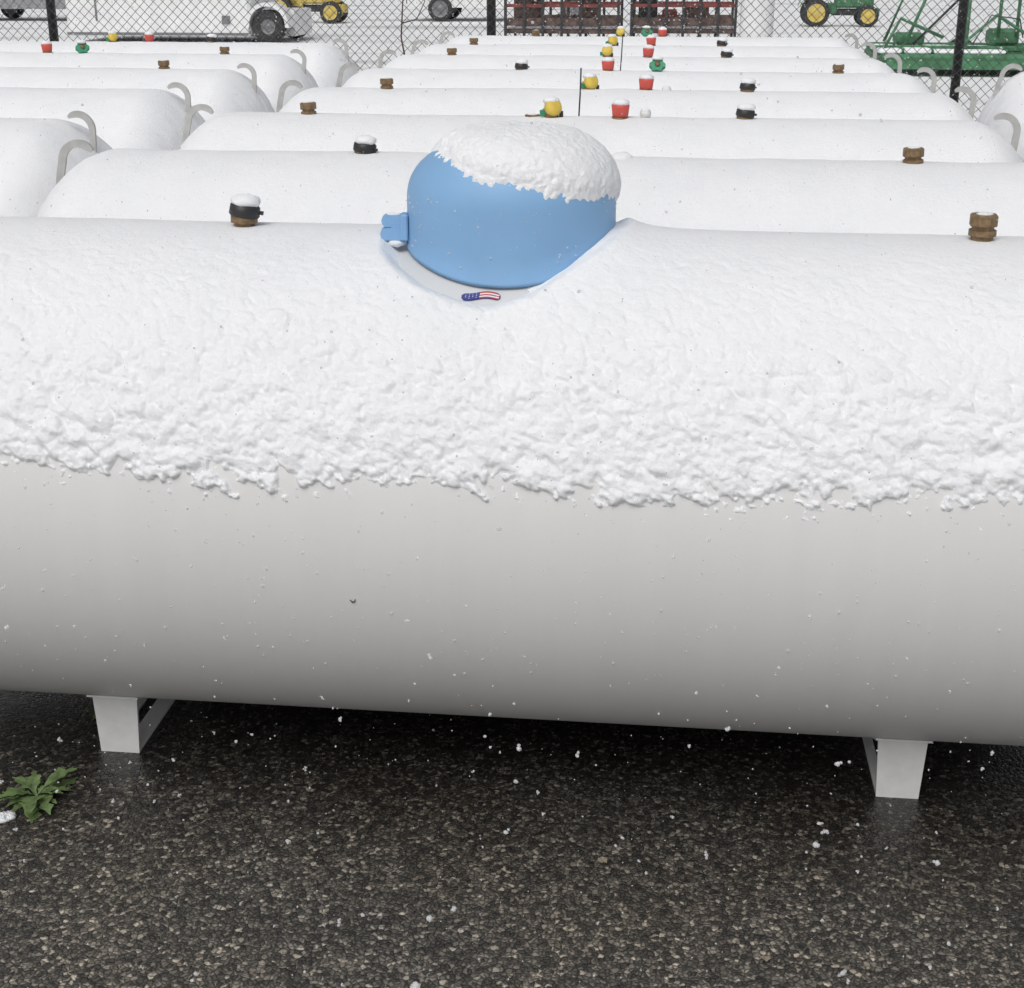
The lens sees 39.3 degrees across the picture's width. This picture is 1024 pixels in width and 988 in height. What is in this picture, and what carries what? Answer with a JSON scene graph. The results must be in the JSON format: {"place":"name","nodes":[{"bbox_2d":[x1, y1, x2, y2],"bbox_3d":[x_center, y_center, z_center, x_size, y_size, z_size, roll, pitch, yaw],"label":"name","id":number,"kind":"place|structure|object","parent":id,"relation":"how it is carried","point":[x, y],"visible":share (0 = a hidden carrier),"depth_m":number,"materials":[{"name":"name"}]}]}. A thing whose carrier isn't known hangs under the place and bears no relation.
{"place":"outdoors","nodes":[
{"label":"outdoors","id":0,"kind":"place"},
{"bbox_2d":[0,690,1023,987],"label":"asphalt pavement","id":1,"kind":"structure","parent":0,"point":[532,870],"depth_m":2.64,"materials":[{"name":"black asphalt"}]},
{"bbox_2d":[0,810,16,823],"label":"snow clump","id":2,"kind":"object","parent":1,"relation":"on","point":[7,816],"visible":1,"depth_m":2.75,"materials":[{"name":"white snow"}]},
{"bbox_2d":[0,767,77,822],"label":"weed plant","id":3,"kind":"object","parent":1,"relation":"on","point":[33,804],"visible":1,"depth_m":2.81,"materials":[{"name":"green plant"}]},
{"bbox_2d":[0,111,111,216],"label":"propane tank","id":4,"kind":"object","parent":1,"relation":"on","point":[29,154],"visible":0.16,"depth_m":4.29,"materials":[{"name":"white metal"}]},
{"bbox_2d":[85,707,95,720],"bbox_3d":[-0.896,0.473,3.134,0.062,0.016,0.068,7,22,18],"label":"weed plant","id":5,"kind":"object","parent":1,"relation":"on","point":[94,715],"visible":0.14,"depth_m":3.13,"materials":[{"name":"green plant"}]},
{"bbox_2d":[0,82,205,149],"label":"propane tank","id":6,"kind":"object","parent":1,"relation":"on","point":[148,120],"visible":0.27,"depth_m":5.34,"materials":[{"name":"white metal"}]},
{"bbox_2d":[0,60,274,120],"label":"propane tank","id":7,"kind":"object","parent":1,"relation":"on","point":[220,89],"visible":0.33,"depth_m":6.37,"materials":[{"name":"white metal"}]},
{"bbox_2d":[0,40,317,111],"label":"propane tank","id":8,"kind":"object","parent":1,"relation":"on","point":[279,70],"visible":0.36,"depth_m":7.38,"materials":[{"name":"white metal"}]},
{"bbox_2d":[0,31,357,86],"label":"propane tank","id":9,"kind":"object","parent":1,"relation":"on","point":[328,63],"visible":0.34,"depth_m":8.38,"materials":[{"name":"white metal"}]},
{"bbox_2d":[0,121,1023,798],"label":"propane tank","id":10,"kind":"object","parent":1,"relation":"on","point":[922,343],"visible":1,"depth_m":2.49,"materials":[{"name":"white metal"}]},
{"bbox_2d":[36,135,1023,235],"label":"propane tank","id":11,"kind":"object","parent":1,"relation":"on","point":[940,198],"visible":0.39,"depth_m":3.47,"materials":[{"name":"white metal"}]},
{"bbox_2d":[179,68,1022,162],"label":"propane tank","id":12,"kind":"object","parent":1,"relation":"on","point":[806,138],"visible":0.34,"depth_m":4.40,"materials":[{"name":"white metal"}]},
{"bbox_2d":[597,858,606,862],"bbox_3d":[0.164,0.669,2.618,0.021,0.005,0.012,5,21,12],"label":"fallen leaf","id":13,"kind":"object","parent":1,"relation":"on","point":[601,860],"visible":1,"depth_m":2.62,"materials":[{"name":"brown plant"}]},
{"bbox_2d":[276,72,976,120],"bbox_3d":[0.406,-1.060,5.627,2.805,1.141,0.962,2,21,6],"label":"propane tank","id":14,"kind":"object","parent":1,"relation":"on","point":[390,99],"visible":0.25,"depth_m":5.32,"materials":[{"name":"white metal"}]},
{"bbox_2d":[336,36,936,92],"bbox_3d":[0.529,-1.440,6.521,2.805,1.226,0.966,2,21,6],"label":"propane tank","id":15,"kind":"object","parent":1,"relation":"on","point":[522,75],"visible":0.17,"depth_m":6.24,"materials":[{"name":"white metal"}]},
{"bbox_2d":[378,43,901,72],"bbox_3d":[0.626,-1.744,7.450,2.805,1.141,0.966,2,21,6],"label":"propane tank","id":16,"kind":"object","parent":1,"relation":"on","point":[726,61],"visible":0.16,"depth_m":7.16,"materials":[{"name":"white metal"}]},
{"bbox_2d":[410,34,876,59],"bbox_3d":[0.734,-2.085,8.361,2.805,1.140,0.964,2,21,6],"label":"propane tank","id":17,"kind":"object","parent":1,"relation":"on","point":[473,47],"visible":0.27,"depth_m":8.08,"materials":[{"name":"white metal"}]},
{"bbox_2d":[439,26,858,48],"bbox_3d":[0.851,-2.428,9.272,2.805,1.144,0.963,2,21,6],"label":"propane tank","id":18,"kind":"object","parent":1,"relation":"on","point":[662,38],"visible":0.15,"depth_m":9.00,"materials":[{"name":"white metal"}]},
{"bbox_2d":[759,955,770,961],"bbox_3d":[0.417,0.765,2.365,0.019,0.007,0.012,2,21,6],"label":"fallen leaf","id":19,"kind":"object","parent":1,"relation":"on","point":[766,958],"visible":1,"depth_m":2.36,"materials":[{"name":"brown plant"}]},
{"bbox_2d":[977,63,1023,161],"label":"propane tank","id":20,"kind":"object","parent":1,"relation":"on","point":[1007,96],"visible":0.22,"depth_m":6.35,"materials":[{"name":"white metal"}]},
{"bbox_2d":[0,0,1023,121],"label":"ground","id":21,"kind":"structure","parent":0,"point":[780,19],"depth_m":33.14,"materials":[{"name":"white snow"}]},
{"bbox_2d":[0,0,65,18],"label":"parked car","id":22,"kind":"object","parent":21,"relation":"on","point":[23,6],"visible":0.2,"depth_m":36.68,"materials":[{"name":"grey paint"}]},
{"bbox_2d":[65,0,311,42],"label":"enclosed trailer","id":23,"kind":"object","parent":21,"relation":"on","point":[219,17],"visible":0.84,"depth_m":27.44,"materials":[{"name":"white paint"}]},
{"bbox_2d":[276,0,347,23],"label":"tractor","id":24,"kind":"object","parent":21,"relation":"on","point":[334,17],"visible":0.47,"depth_m":35.43,"materials":[{"name":"yellow paint"}]},
{"bbox_2d":[406,0,614,21],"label":"pickup truck","id":25,"kind":"object","parent":21,"relation":"on","point":[445,12],"visible":0.58,"depth_m":36.47,"materials":[{"name":"white paint"}]},
{"bbox_2d":[0,0,1023,118],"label":"chain link fence","id":26,"kind":"object","parent":21,"relation":"on","point":[491,26],"visible":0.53,"depth_m":10.36,"materials":[{"name":"metal"}]},
{"bbox_2d":[400,0,424,54],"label":"dead vine","id":27,"kind":"object","parent":26,"relation":"attached to","point":[402,22],"visible":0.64,"depth_m":10.48,"materials":[{"name":"plant"}]},
{"bbox_2d":[504,0,623,35],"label":"storage rack","id":28,"kind":"object","parent":21,"relation":"on","point":[573,23],"visible":0.65,"depth_m":22.91,"materials":[{"name":"metal"}]},
{"bbox_2d":[630,0,737,36],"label":"storage rack","id":29,"kind":"object","parent":21,"relation":"on","point":[709,19],"visible":0.65,"depth_m":22.99,"materials":[{"name":"metal"}]},
{"bbox_2d":[739,0,774,36],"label":"upright gas tank","id":30,"kind":"object","parent":21,"relation":"on","point":[750,9],"visible":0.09,"depth_m":20.47,"materials":[{"name":"white metal"}]},
{"bbox_2d":[797,0,879,26],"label":"tractor","id":31,"kind":"object","parent":21,"relation":"on","point":[842,9],"visible":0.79,"depth_m":33.71,"materials":[{"name":"green paint"}]},
{"bbox_2d":[864,0,1023,69],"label":"rotary mower","id":32,"kind":"object","parent":21,"relation":"on","point":[973,62],"visible":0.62,"depth_m":19.88,"materials":[{"name":"green paint"}]},
{"bbox_2d":[0,0,1023,987],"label":"falling snow","id":33,"kind":"structure","parent":0,"point":[429,918],"depth_m":2.00,"materials":[{"name":"white snow"}]}
]}

